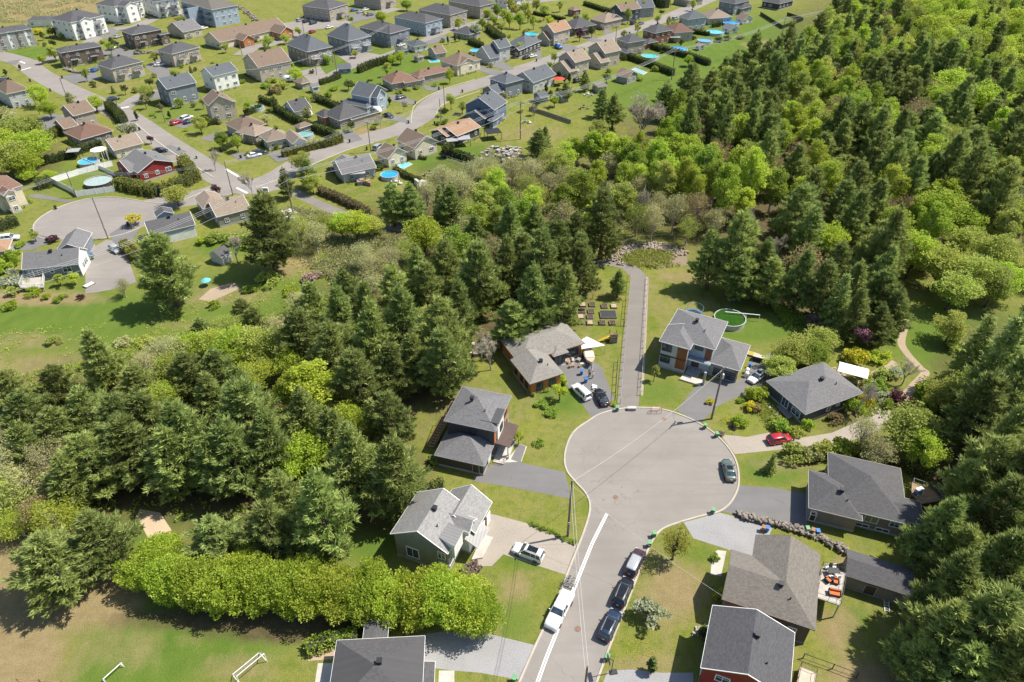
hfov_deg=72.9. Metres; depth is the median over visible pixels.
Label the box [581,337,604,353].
shade canopy
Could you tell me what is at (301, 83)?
shed
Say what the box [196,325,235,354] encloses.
thin crowned tree
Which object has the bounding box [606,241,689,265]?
riprap bank
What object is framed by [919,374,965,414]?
leafy tree
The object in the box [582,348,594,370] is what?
boat trailer
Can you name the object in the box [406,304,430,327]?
leafy tree
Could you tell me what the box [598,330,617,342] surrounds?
playset
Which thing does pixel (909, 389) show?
garden path
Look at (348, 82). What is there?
young tree
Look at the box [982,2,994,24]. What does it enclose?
pine tree
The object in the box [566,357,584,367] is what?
patio chairs
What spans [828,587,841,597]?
sofa
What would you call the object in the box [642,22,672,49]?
house
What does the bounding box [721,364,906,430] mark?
garden plants
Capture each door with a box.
[32,269,44,276]
[472,464,479,473]
[483,510,490,525]
[554,355,562,364]
[691,361,698,367]
[711,366,736,381]
[781,397,788,408]
[808,512,817,521]
[862,584,877,596]
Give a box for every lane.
[326,12,514,76]
[525,0,557,2]
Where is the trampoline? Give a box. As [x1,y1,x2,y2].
[685,302,703,314]
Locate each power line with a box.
[0,171,285,294]
[0,172,62,194]
[65,161,222,174]
[227,123,364,162]
[283,101,521,179]
[315,27,383,56]
[365,100,440,121]
[367,105,503,122]
[519,48,677,105]
[570,484,588,668]
[573,369,722,480]
[573,486,721,595]
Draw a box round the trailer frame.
[83,281,95,288]
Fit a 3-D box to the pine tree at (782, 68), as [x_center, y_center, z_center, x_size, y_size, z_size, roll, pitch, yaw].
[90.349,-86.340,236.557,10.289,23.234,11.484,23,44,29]
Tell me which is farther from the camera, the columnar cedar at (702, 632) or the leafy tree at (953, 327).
the leafy tree at (953, 327)
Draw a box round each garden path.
[832,360,897,383]
[881,319,929,409]
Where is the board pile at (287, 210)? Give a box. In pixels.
[281,208,298,221]
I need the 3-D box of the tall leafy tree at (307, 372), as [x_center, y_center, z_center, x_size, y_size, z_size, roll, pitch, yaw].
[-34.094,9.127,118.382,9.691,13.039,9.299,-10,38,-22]
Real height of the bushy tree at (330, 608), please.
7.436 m
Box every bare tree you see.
[208,148,220,170]
[227,233,241,263]
[235,172,253,195]
[472,336,496,369]
[475,330,491,360]
[530,103,537,119]
[625,91,667,130]
[637,183,650,232]
[772,235,787,254]
[855,382,878,413]
[896,357,921,385]
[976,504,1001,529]
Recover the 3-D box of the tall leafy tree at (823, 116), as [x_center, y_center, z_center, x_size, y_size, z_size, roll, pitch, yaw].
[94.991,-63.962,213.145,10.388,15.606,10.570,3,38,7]
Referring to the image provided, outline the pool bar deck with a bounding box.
[357,178,371,185]
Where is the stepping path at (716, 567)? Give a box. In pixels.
[710,550,725,575]
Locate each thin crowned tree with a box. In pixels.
[0,434,33,481]
[0,455,50,506]
[0,464,35,521]
[0,499,34,541]
[16,489,66,526]
[17,432,70,483]
[23,492,83,536]
[113,278,130,296]
[130,349,164,380]
[137,335,173,364]
[144,378,182,401]
[146,354,175,380]
[154,332,193,358]
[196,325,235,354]
[213,313,246,333]
[215,322,249,362]
[234,352,277,391]
[254,312,288,330]
[285,291,303,306]
[288,211,311,247]
[302,220,327,253]
[309,210,335,240]
[330,433,376,451]
[348,239,374,269]
[359,249,388,277]
[359,270,383,295]
[375,243,404,267]
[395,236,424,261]
[414,179,436,207]
[425,164,453,191]
[432,230,457,252]
[446,170,477,200]
[449,196,475,220]
[451,213,468,232]
[452,160,481,190]
[473,155,498,176]
[478,164,505,180]
[499,156,525,184]
[516,173,539,193]
[520,156,547,181]
[520,181,549,200]
[536,147,557,171]
[540,171,560,200]
[544,197,575,222]
[547,164,571,186]
[595,180,618,199]
[599,150,620,179]
[622,200,652,236]
[630,173,656,208]
[640,189,669,218]
[640,199,667,242]
[660,192,691,234]
[677,214,702,245]
[679,189,713,234]
[688,115,707,143]
[701,208,727,232]
[710,137,732,173]
[768,157,783,175]
[782,240,829,287]
[785,140,811,158]
[788,154,813,175]
[791,86,818,108]
[824,94,841,113]
[828,157,852,195]
[833,67,858,85]
[848,414,884,451]
[857,41,865,59]
[858,435,899,463]
[865,33,887,44]
[873,198,899,219]
[881,10,893,22]
[888,24,900,37]
[890,193,917,218]
[899,96,936,114]
[927,79,945,85]
[947,123,966,139]
[985,185,1023,233]
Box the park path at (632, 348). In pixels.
[593,260,646,407]
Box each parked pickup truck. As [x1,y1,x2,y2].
[544,588,574,631]
[553,43,562,48]
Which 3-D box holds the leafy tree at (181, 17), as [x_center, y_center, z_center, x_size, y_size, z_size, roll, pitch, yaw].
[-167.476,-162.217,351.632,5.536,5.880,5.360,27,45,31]
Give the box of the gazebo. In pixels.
[90,146,109,161]
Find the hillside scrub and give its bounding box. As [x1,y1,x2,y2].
[0,0,98,22]
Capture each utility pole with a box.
[92,197,108,238]
[224,161,232,194]
[282,171,293,213]
[519,101,522,139]
[566,480,572,536]
[584,665,588,681]
[710,365,725,419]
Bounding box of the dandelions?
[624,415,732,660]
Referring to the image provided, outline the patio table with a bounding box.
[826,567,839,574]
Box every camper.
[283,74,293,82]
[371,105,381,113]
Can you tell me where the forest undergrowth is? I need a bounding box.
[0,17,1006,530]
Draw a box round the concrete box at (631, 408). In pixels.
[627,406,636,410]
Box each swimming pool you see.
[77,157,100,167]
[84,175,112,188]
[251,104,264,111]
[299,131,314,139]
[380,170,399,181]
[397,162,411,168]
[427,59,439,62]
[470,48,479,53]
[525,32,537,37]
[631,68,647,74]
[641,53,658,60]
[670,46,687,50]
[697,38,712,44]
[707,29,723,36]
[714,309,746,330]
[723,21,739,25]
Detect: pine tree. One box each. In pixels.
[0,366,35,406]
[0,385,59,442]
[0,418,61,480]
[1,523,102,618]
[29,404,87,456]
[32,362,88,407]
[37,451,105,517]
[51,428,133,503]
[61,383,106,450]
[64,507,145,583]
[76,326,128,390]
[86,390,155,470]
[93,411,157,490]
[113,362,162,398]
[125,386,178,449]
[130,229,200,310]
[137,423,204,504]
[155,395,215,485]
[162,350,204,397]
[181,513,252,559]
[185,317,218,347]
[185,431,245,496]
[190,370,242,429]
[191,346,233,385]
[198,414,271,500]
[207,374,286,454]
[219,364,262,400]
[229,297,252,325]
[237,188,305,272]
[237,494,309,566]
[240,306,273,329]
[242,404,297,480]
[252,468,307,535]
[271,304,322,367]
[275,166,294,198]
[280,384,323,445]
[285,465,360,560]
[292,278,329,334]
[296,157,321,184]
[304,317,351,379]
[313,406,355,469]
[317,281,361,335]
[321,419,375,509]
[324,345,392,418]
[328,267,359,307]
[329,321,358,367]
[350,294,397,374]
[352,279,385,336]
[359,430,432,521]
[364,338,415,399]
[366,389,418,447]
[375,180,410,226]
[375,262,422,310]
[380,281,426,363]
[393,330,441,392]
[394,181,428,226]
[402,243,424,292]
[404,258,450,310]
[415,294,472,374]
[416,323,478,397]
[429,235,461,291]
[434,182,468,225]
[448,276,482,347]
[453,235,510,316]
[462,213,490,251]
[491,233,523,300]
[493,199,527,247]
[498,229,532,273]
[514,260,561,332]
[515,224,563,286]
[524,201,548,238]
[525,128,553,156]
[530,261,568,318]
[538,215,574,268]
[540,125,551,144]
[544,261,584,327]
[558,210,592,248]
[559,236,601,299]
[560,81,574,98]
[562,228,599,280]
[579,69,591,90]
[580,182,624,259]
[592,88,609,117]
[604,92,626,129]
[609,269,626,297]
[650,80,674,119]
[671,59,702,104]
[677,94,705,142]
[685,61,703,89]
[686,89,704,107]
[686,226,727,289]
[688,92,714,143]
[695,67,724,94]
[704,85,734,143]
[705,81,725,98]
[710,89,721,106]
[710,97,736,160]
[712,207,764,291]
[716,55,728,75]
[718,252,754,303]
[720,65,746,97]
[721,49,746,80]
[729,77,748,150]
[734,104,764,150]
[738,236,784,292]
[739,29,762,81]
[739,56,758,83]
[740,86,752,115]
[744,64,771,88]
[744,85,765,126]
[748,60,769,93]
[748,86,784,124]
[748,109,788,153]
[749,124,784,196]
[749,255,789,306]
[752,75,766,95]
[756,38,777,67]
[762,83,784,121]
[765,54,792,106]
[768,46,790,94]
[768,180,816,249]
[771,34,785,61]
[773,33,787,52]
[777,182,824,223]
[780,245,818,309]
[781,140,809,197]
[782,18,797,57]
[785,202,828,265]
[786,34,810,85]
[796,166,827,209]
[797,256,850,315]
[799,43,817,67]
[805,129,843,169]
[807,31,836,76]
[812,11,832,38]
[814,239,856,284]
[822,94,859,143]
[822,175,858,236]
[829,0,845,13]
[831,51,857,82]
[831,116,859,167]
[832,156,874,207]
[833,185,873,248]
[834,0,853,17]
[834,285,871,342]
[838,11,855,29]
[839,258,871,317]
[841,40,858,66]
[844,98,874,154]
[850,128,893,185]
[851,217,892,270]
[853,5,869,31]
[854,103,890,159]
[855,201,913,283]
[856,174,893,237]
[857,0,872,17]
[857,26,883,64]
[857,51,876,80]
[858,52,888,87]
[859,301,897,348]
[860,53,877,78]
[864,10,880,42]
[864,240,900,286]
[864,266,902,320]
[865,17,893,43]
[866,63,899,106]
[869,129,894,176]
[869,133,911,194]
[875,0,887,14]
[875,286,917,337]
[878,631,940,681]
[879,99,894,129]
[881,47,901,73]
[884,33,895,46]
[886,593,978,681]
[887,104,912,152]
[888,0,907,29]
[889,0,907,27]
[890,48,911,91]
[890,69,906,98]
[891,654,953,681]
[892,37,907,63]
[893,152,930,214]
[894,76,927,116]
[895,15,912,39]
[895,494,969,572]
[896,110,922,155]
[896,126,921,166]
[902,57,933,101]
[903,35,933,82]
[906,27,927,63]
[906,545,986,639]
[907,150,928,191]
[913,105,948,140]
[914,111,948,150]
[915,35,937,64]
[916,521,984,581]
[918,633,1006,681]
[924,128,968,195]
[924,148,951,183]
[927,91,955,123]
[932,33,963,82]
[933,40,946,71]
[934,575,1023,681]
[935,366,1015,456]
[935,430,1020,521]
[944,138,991,209]
[945,101,978,136]
[947,51,971,78]
[947,89,969,122]
[947,130,973,170]
[948,71,979,118]
[948,525,1023,606]
[949,402,1023,483]
[950,48,970,66]
[951,621,1023,681]
[954,470,1023,540]
[962,122,990,168]
[962,144,998,195]
[964,33,975,62]
[967,11,979,27]
[969,350,1023,438]
[969,576,1023,656]
[970,94,1007,139]
[970,167,1003,210]
[970,442,1023,534]
[974,55,994,110]
[974,159,1023,234]
[979,513,1023,575]
[981,31,1004,64]
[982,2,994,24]
[983,57,1004,91]
[983,88,1007,133]
[986,17,1010,39]
[989,103,1023,154]
[994,3,1002,13]
[994,62,1019,96]
[995,127,1023,176]
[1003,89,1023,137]
[1013,185,1023,224]
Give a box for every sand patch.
[137,509,170,536]
[199,282,239,300]
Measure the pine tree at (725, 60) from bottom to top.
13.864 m
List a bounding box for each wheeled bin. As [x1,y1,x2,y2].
[511,674,516,681]
[651,530,656,537]
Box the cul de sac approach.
[144,180,245,207]
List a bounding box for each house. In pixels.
[0,24,36,51]
[0,77,33,107]
[0,175,28,213]
[0,239,14,256]
[18,228,94,290]
[26,15,57,26]
[50,8,108,40]
[53,100,97,134]
[54,42,104,67]
[63,122,112,144]
[96,0,145,23]
[96,54,145,82]
[103,132,142,158]
[115,149,174,181]
[120,24,170,48]
[142,0,181,18]
[144,206,196,241]
[154,72,198,106]
[156,41,201,66]
[166,18,202,38]
[180,0,240,27]
[194,190,249,227]
[200,62,239,91]
[202,89,237,120]
[203,17,293,49]
[224,114,266,142]
[235,123,272,143]
[242,47,291,81]
[259,127,306,150]
[283,97,311,116]
[286,33,333,66]
[301,0,348,21]
[315,100,379,128]
[326,23,371,54]
[330,621,434,681]
[331,153,376,182]
[340,81,387,113]
[354,0,396,9]
[359,20,410,47]
[375,142,407,167]
[381,70,424,90]
[390,484,492,569]
[394,11,442,35]
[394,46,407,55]
[396,128,436,159]
[406,38,428,52]
[410,66,451,83]
[418,3,467,27]
[427,45,446,59]
[427,386,518,475]
[430,118,479,144]
[439,50,480,75]
[448,0,495,18]
[453,26,480,39]
[464,90,507,127]
[475,38,510,63]
[482,71,523,96]
[495,0,524,11]
[500,321,584,395]
[509,33,541,57]
[516,64,555,92]
[537,19,570,45]
[551,48,590,77]
[567,16,596,36]
[587,39,620,69]
[590,11,622,29]
[610,1,640,22]
[616,32,646,56]
[635,0,654,17]
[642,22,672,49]
[658,309,750,385]
[666,21,694,41]
[673,0,702,6]
[678,9,706,29]
[698,605,817,681]
[701,8,732,24]
[718,0,752,14]
[722,535,847,644]
[762,0,793,9]
[766,361,862,423]
[806,452,942,535]
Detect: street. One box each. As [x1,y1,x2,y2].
[0,51,279,193]
[118,89,157,108]
[246,0,714,190]
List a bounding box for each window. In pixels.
[7,195,15,200]
[62,266,72,271]
[406,546,419,559]
[437,551,445,560]
[470,427,475,435]
[536,382,542,390]
[549,378,555,386]
[566,347,578,357]
[660,355,669,363]
[661,343,671,352]
[695,345,703,350]
[714,674,730,681]
[788,626,796,633]
[790,406,800,418]
[856,522,869,527]
[863,515,879,523]
[874,527,889,532]
[888,521,900,528]
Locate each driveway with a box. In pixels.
[3,59,20,63]
[12,235,49,249]
[28,194,71,201]
[37,113,64,130]
[63,72,100,83]
[85,240,135,293]
[99,26,119,38]
[102,45,139,57]
[109,224,138,244]
[127,91,159,104]
[144,58,171,77]
[151,145,186,154]
[167,114,192,127]
[201,130,231,140]
[230,151,259,159]
[267,152,288,161]
[283,19,342,31]
[301,66,327,83]
[336,52,382,64]
[339,128,361,141]
[344,11,376,22]
[388,95,419,104]
[389,116,409,122]
[407,35,452,51]
[414,632,533,678]
[423,85,441,90]
[472,462,569,497]
[474,514,576,573]
[478,66,503,74]
[486,63,513,69]
[532,48,540,58]
[559,356,615,416]
[560,44,579,51]
[585,36,600,41]
[603,670,692,681]
[678,353,776,422]
[684,513,772,554]
[721,408,894,453]
[723,486,806,527]
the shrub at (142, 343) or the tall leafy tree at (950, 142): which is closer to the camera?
the shrub at (142, 343)
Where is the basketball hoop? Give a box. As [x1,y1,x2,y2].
[604,653,617,674]
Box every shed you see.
[208,245,232,264]
[293,78,310,88]
[293,122,311,132]
[308,83,319,92]
[337,63,350,73]
[412,53,423,62]
[414,178,426,190]
[532,91,548,103]
[555,91,568,102]
[568,6,580,16]
[592,82,607,92]
[616,68,638,83]
[694,42,705,50]
[722,23,738,33]
[735,13,752,24]
[842,549,914,604]
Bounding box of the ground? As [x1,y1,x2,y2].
[0,0,1023,681]
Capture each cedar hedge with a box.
[0,215,20,230]
[33,175,53,189]
[38,139,102,165]
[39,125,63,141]
[103,100,128,123]
[111,169,202,197]
[118,239,141,261]
[176,153,201,179]
[207,117,218,125]
[219,141,234,151]
[243,103,261,115]
[258,94,271,105]
[270,103,341,137]
[280,134,344,157]
[311,92,339,107]
[316,184,371,214]
[318,72,341,84]
[356,51,401,72]
[392,166,422,181]
[418,155,426,159]
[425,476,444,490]
[441,148,474,161]
[467,37,483,47]
[484,23,506,39]
[533,10,565,19]
[583,0,610,12]
[620,52,675,75]
[651,43,662,51]
[653,0,670,7]
[661,44,711,65]
[690,28,709,35]
[711,21,721,27]
[843,439,932,482]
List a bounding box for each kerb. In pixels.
[32,188,210,227]
[101,227,139,238]
[136,123,213,176]
[257,142,373,186]
[411,79,474,122]
[518,421,590,681]
[587,407,739,521]
[596,520,682,681]
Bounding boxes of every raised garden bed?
[579,308,584,313]
[586,314,592,318]
[586,320,592,325]
[588,309,593,313]
[589,302,594,306]
[599,310,616,318]
[599,320,605,325]
[601,303,607,308]
[609,321,615,325]
[611,303,616,308]
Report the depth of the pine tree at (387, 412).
112.17 m
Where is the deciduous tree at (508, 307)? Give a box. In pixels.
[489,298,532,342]
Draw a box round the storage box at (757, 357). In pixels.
[753,353,771,364]
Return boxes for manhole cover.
[574,626,580,631]
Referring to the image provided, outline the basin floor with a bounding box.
[615,245,687,267]
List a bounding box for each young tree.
[28,230,38,241]
[39,31,45,39]
[46,27,55,36]
[48,39,55,44]
[50,274,67,285]
[65,92,76,103]
[65,271,78,284]
[81,69,89,81]
[103,42,114,53]
[108,37,115,49]
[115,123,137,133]
[119,85,128,93]
[123,213,141,225]
[138,93,149,108]
[144,79,153,86]
[146,136,153,143]
[150,52,157,62]
[169,69,177,74]
[172,97,183,107]
[198,97,204,107]
[210,184,220,192]
[220,42,228,52]
[243,100,250,114]
[258,114,271,125]
[269,96,277,106]
[293,27,301,35]
[300,106,310,119]
[343,79,352,90]
[346,121,354,127]
[382,62,393,72]
[443,142,454,156]
[445,93,455,109]
[455,17,464,26]
[456,101,465,113]
[471,23,480,33]
[477,18,486,29]
[482,7,492,22]
[489,14,497,25]
[491,3,501,19]
[496,21,505,31]
[498,8,509,18]
[501,91,507,99]
[503,12,514,28]
[505,0,515,14]
[510,4,520,12]
[512,13,525,29]
[514,430,525,444]
[519,1,529,18]
[524,9,531,18]
[530,15,538,29]
[532,0,540,8]
[539,2,550,20]
[545,15,553,22]
[548,95,558,106]
[551,53,557,60]
[551,384,567,399]
[556,1,562,11]
[576,28,584,41]
[582,13,589,19]
[587,26,595,37]
[601,73,611,82]
[623,8,631,23]
[630,595,672,629]
[634,23,641,31]
[651,365,660,380]
[654,14,662,21]
[661,521,692,560]
[666,16,671,23]
[689,0,696,10]
[854,326,872,346]
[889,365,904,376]
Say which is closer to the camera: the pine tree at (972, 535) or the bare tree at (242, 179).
the pine tree at (972, 535)
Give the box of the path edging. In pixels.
[640,277,648,394]
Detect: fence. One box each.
[15,678,61,681]
[51,178,114,196]
[52,161,112,180]
[81,158,114,175]
[472,343,500,355]
[529,107,570,123]
[576,294,627,325]
[620,273,630,403]
[621,234,685,242]
[640,274,648,395]
[679,18,785,50]
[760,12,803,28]
[802,653,858,677]
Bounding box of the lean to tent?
[836,362,868,382]
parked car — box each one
[0,233,20,240]
[90,67,98,71]
[106,96,119,100]
[108,243,120,253]
[114,21,124,25]
[152,147,167,152]
[154,62,165,66]
[169,119,182,125]
[179,114,193,120]
[182,118,191,123]
[246,152,261,157]
[252,148,267,153]
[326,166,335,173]
[372,143,381,150]
[382,112,393,117]
[395,94,406,99]
[511,542,544,563]
[571,383,592,400]
[572,77,580,82]
[594,388,609,406]
[597,608,621,642]
[611,576,633,608]
[623,547,645,577]
[721,459,736,481]
[747,368,767,383]
[766,432,792,445]
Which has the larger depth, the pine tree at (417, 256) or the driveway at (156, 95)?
the driveway at (156, 95)
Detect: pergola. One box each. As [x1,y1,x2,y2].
[65,148,82,158]
[350,171,365,182]
[446,138,457,144]
[456,135,470,146]
[484,128,501,140]
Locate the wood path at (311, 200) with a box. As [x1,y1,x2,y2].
[280,186,443,234]
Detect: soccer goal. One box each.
[102,662,123,681]
[232,652,267,681]
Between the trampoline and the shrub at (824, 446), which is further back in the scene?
the trampoline
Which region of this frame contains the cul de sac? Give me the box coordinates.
[34,197,172,239]
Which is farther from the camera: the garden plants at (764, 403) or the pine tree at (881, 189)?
the pine tree at (881, 189)
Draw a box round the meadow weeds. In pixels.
[0,253,330,386]
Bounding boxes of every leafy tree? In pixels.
[0,106,17,127]
[0,114,34,135]
[0,127,13,154]
[0,139,35,174]
[2,128,57,165]
[3,146,44,170]
[10,115,46,140]
[15,168,36,181]
[25,83,49,104]
[35,99,58,118]
[35,170,58,179]
[37,55,46,61]
[44,44,57,61]
[82,94,103,111]
[137,83,155,102]
[155,347,182,379]
[160,184,190,205]
[170,331,202,362]
[176,15,186,20]
[190,115,207,133]
[191,327,227,357]
[201,329,245,365]
[213,130,227,144]
[226,325,268,364]
[227,133,241,151]
[252,325,298,361]
[261,34,274,45]
[266,440,310,481]
[269,346,303,375]
[269,368,307,414]
[274,423,329,469]
[280,33,289,41]
[281,358,339,405]
[286,68,302,78]
[287,150,313,168]
[302,173,320,193]
[304,379,334,409]
[321,211,350,237]
[323,54,331,64]
[333,399,368,435]
[336,209,371,241]
[364,215,385,234]
[374,10,386,20]
[387,54,396,65]
[394,50,404,64]
[400,0,411,10]
[401,214,445,255]
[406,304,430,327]
[435,224,472,268]
[445,68,453,80]
[457,201,493,235]
[471,180,496,205]
[480,237,501,259]
[484,204,503,238]
[485,167,508,199]
[491,184,517,216]
[513,196,532,231]
[521,185,544,208]
[543,151,575,179]
[549,182,580,216]
[554,141,579,170]
[561,166,584,204]
[565,168,598,212]
[567,136,585,167]
[581,130,604,165]
[583,118,609,160]
[583,200,602,230]
[590,159,607,190]
[594,131,618,171]
[608,135,631,161]
[609,180,643,220]
[611,159,637,193]
[619,140,642,165]
[625,163,653,207]
[626,149,647,192]
[632,130,649,158]
[643,135,671,166]
[643,160,662,201]
[647,160,680,214]
[648,149,670,190]
[653,116,677,146]
[657,153,680,200]
[667,88,687,116]
[667,132,688,158]
[670,105,686,128]
[673,113,685,148]
[673,142,705,161]
[673,155,698,215]
[678,133,707,153]
[679,167,707,218]
[683,55,693,66]
[692,144,717,186]
[702,159,727,211]
[708,142,724,173]
[710,162,742,228]
[718,65,734,86]
[722,145,750,183]
[724,111,751,147]
[733,186,756,213]
[734,138,754,184]
[737,145,772,195]
[758,166,789,212]
[760,354,797,377]
[770,339,806,365]
[777,118,796,149]
[780,331,820,364]
[781,100,800,120]
[784,102,810,151]
[787,60,811,99]
[787,70,811,101]
[788,55,807,98]
[789,176,809,195]
[796,85,824,122]
[796,117,824,148]
[801,338,838,364]
[803,24,818,45]
[804,138,831,174]
[804,324,843,349]
[805,99,826,120]
[805,107,832,134]
[806,33,825,45]
[806,58,831,86]
[809,158,847,200]
[810,55,836,84]
[811,75,832,101]
[811,220,851,262]
[817,5,836,23]
[818,34,840,62]
[824,20,842,34]
[824,80,839,98]
[827,91,847,109]
[828,17,845,34]
[830,75,855,97]
[830,103,842,129]
[832,35,844,62]
[833,63,861,90]
[835,13,847,20]
[836,27,855,62]
[838,37,857,61]
[842,0,869,16]
[850,30,861,48]
[850,88,872,108]
[850,93,866,131]
[851,79,869,97]
[853,85,875,109]
[854,5,870,27]
[854,48,881,76]
[856,23,870,58]
[858,112,890,144]
[860,40,883,56]
[861,14,888,28]
[868,81,885,114]
[869,0,877,12]
[869,163,912,205]
[871,103,897,128]
[872,0,895,13]
[872,204,918,239]
[875,96,900,123]
[880,36,909,56]
[880,399,955,453]
[885,14,895,32]
[893,32,915,55]
[894,9,915,31]
[894,25,919,37]
[896,65,923,87]
[900,2,926,28]
[900,228,943,278]
[903,0,915,13]
[904,426,953,467]
[908,186,970,225]
[911,239,972,289]
[912,0,942,9]
[912,144,941,169]
[913,13,955,33]
[913,18,931,40]
[913,200,957,240]
[915,132,945,153]
[917,2,945,16]
[917,38,942,52]
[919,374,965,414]
[921,83,957,106]
[922,88,946,109]
[925,175,970,207]
[926,267,987,310]
[927,27,948,46]
[930,66,981,87]
[930,106,948,123]
[931,309,971,341]
[937,25,959,50]
[938,35,971,58]
[938,365,969,385]
[940,0,956,13]
[940,0,959,8]
[940,7,960,25]
[941,125,952,142]
[944,140,971,155]
[945,8,980,31]
[945,23,972,37]
[946,253,1008,298]
[947,202,989,247]
[948,225,990,254]
[958,0,976,9]
[960,31,986,53]
[961,24,982,38]
[961,78,1011,114]
[962,250,996,272]
[964,6,983,18]
[965,1,985,13]
[965,27,992,52]
[966,0,989,9]
[966,12,1001,29]
[966,50,983,74]
[975,264,1020,307]
[976,232,1023,267]
[977,51,1002,66]
[980,3,1002,17]
[985,22,1006,34]
[985,38,1009,54]
[987,0,1010,11]
[987,106,1013,142]
[987,155,1023,187]
[987,208,1023,237]
[991,260,1023,298]
[992,148,1007,169]
[994,9,1011,24]
[994,67,1023,94]
[997,52,1020,80]
[999,45,1023,64]
[1002,34,1023,52]
[1004,6,1023,32]
[1006,0,1023,11]
[1006,93,1022,105]
[1007,16,1023,41]
[1012,57,1023,76]
[1012,82,1023,95]
[1016,44,1023,63]
[1017,202,1023,248]
[1018,153,1023,194]
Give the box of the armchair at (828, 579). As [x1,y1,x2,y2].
[824,574,832,583]
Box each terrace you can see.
[307,647,334,660]
[315,663,332,681]
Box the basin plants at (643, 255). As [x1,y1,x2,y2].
[617,246,680,268]
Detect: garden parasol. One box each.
[201,278,210,285]
[554,77,564,83]
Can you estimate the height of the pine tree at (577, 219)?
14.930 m
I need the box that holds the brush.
[282,151,676,286]
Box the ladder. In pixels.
[884,601,889,612]
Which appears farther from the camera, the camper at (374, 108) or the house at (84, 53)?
the house at (84, 53)
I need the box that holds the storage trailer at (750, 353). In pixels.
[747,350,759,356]
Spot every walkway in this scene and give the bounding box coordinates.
[439,671,453,681]
[505,444,526,461]
[511,444,525,462]
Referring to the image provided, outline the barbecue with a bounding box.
[913,486,923,495]
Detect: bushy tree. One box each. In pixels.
[111,538,182,592]
[130,531,184,572]
[131,550,197,607]
[160,553,226,614]
[190,558,251,620]
[213,543,268,594]
[224,550,278,619]
[254,559,301,621]
[271,552,325,594]
[286,559,337,622]
[311,558,361,626]
[334,565,392,627]
[348,555,389,597]
[363,568,410,630]
[383,564,438,633]
[415,562,466,614]
[416,565,468,632]
[436,573,499,639]
[454,584,507,638]
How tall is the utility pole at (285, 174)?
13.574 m
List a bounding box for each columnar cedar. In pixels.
[646,656,657,672]
[697,625,707,637]
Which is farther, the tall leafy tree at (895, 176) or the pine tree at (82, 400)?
the tall leafy tree at (895, 176)
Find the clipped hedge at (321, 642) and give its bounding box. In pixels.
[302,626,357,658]
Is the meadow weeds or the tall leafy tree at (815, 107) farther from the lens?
the tall leafy tree at (815, 107)
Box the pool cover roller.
[725,311,759,320]
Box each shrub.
[0,249,21,264]
[0,258,14,273]
[0,268,25,285]
[1,299,17,309]
[4,285,21,294]
[10,277,29,286]
[13,240,25,247]
[24,286,41,297]
[41,292,50,298]
[43,335,63,344]
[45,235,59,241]
[51,296,60,302]
[57,293,68,298]
[76,294,85,299]
[113,334,131,348]
[132,334,155,347]
[172,310,181,317]
[195,236,208,243]
[204,230,226,243]
[207,300,220,309]
[224,231,246,243]
[241,284,260,292]
[254,270,282,288]
[260,82,272,88]
[266,86,282,93]
[267,77,277,82]
[275,79,289,88]
[283,284,299,296]
[300,270,322,281]
[324,91,332,96]
[328,85,338,90]
[376,163,384,169]
[426,454,437,466]
[460,565,473,579]
[464,559,482,572]
[532,437,544,447]
[534,397,550,407]
[543,405,558,417]
[558,374,567,384]
[610,400,616,406]
[651,65,658,71]
[705,397,714,403]
[711,551,720,561]
[712,587,723,602]
[730,413,748,426]
[736,397,744,402]
[744,385,768,400]
[744,400,759,410]
[752,402,761,411]
[766,415,781,425]
[772,417,790,432]
[782,441,812,464]
[790,425,805,438]
[799,445,823,462]
[800,419,816,430]
[804,314,827,328]
[811,438,835,459]
[827,412,845,425]
[831,436,858,456]
[842,346,871,364]
[842,397,866,413]
[857,392,874,405]
[863,376,887,391]
[867,349,893,365]
[873,366,896,380]
[875,391,892,402]
[881,397,899,409]
[887,389,916,406]
[913,381,930,401]
[919,397,937,412]
[946,336,964,353]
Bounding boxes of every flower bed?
[0,101,30,107]
[7,194,32,212]
[65,139,103,146]
[123,44,156,48]
[160,101,191,107]
[244,73,270,82]
[303,14,348,21]
[333,170,376,181]
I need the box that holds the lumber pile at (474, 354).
[470,342,488,357]
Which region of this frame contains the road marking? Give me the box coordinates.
[536,513,607,681]
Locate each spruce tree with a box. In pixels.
[110,85,116,93]
[360,397,381,451]
[363,371,382,399]
[430,184,448,222]
[762,453,777,477]
[796,31,804,45]
[810,33,820,47]
[812,271,854,338]
[937,311,1023,417]
[941,312,998,382]
[982,303,1023,371]
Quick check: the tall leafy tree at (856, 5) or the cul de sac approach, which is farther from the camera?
the tall leafy tree at (856, 5)
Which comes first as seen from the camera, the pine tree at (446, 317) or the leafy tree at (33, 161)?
the pine tree at (446, 317)
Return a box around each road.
[19,16,159,64]
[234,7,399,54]
[521,408,737,681]
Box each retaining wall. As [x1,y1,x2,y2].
[62,67,98,72]
[134,50,158,54]
[238,5,258,20]
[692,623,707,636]
[735,509,848,554]
[868,377,887,417]
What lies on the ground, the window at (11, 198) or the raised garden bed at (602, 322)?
the raised garden bed at (602, 322)
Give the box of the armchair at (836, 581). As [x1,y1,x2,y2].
[832,576,839,584]
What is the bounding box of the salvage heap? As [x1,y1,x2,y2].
[480,145,521,162]

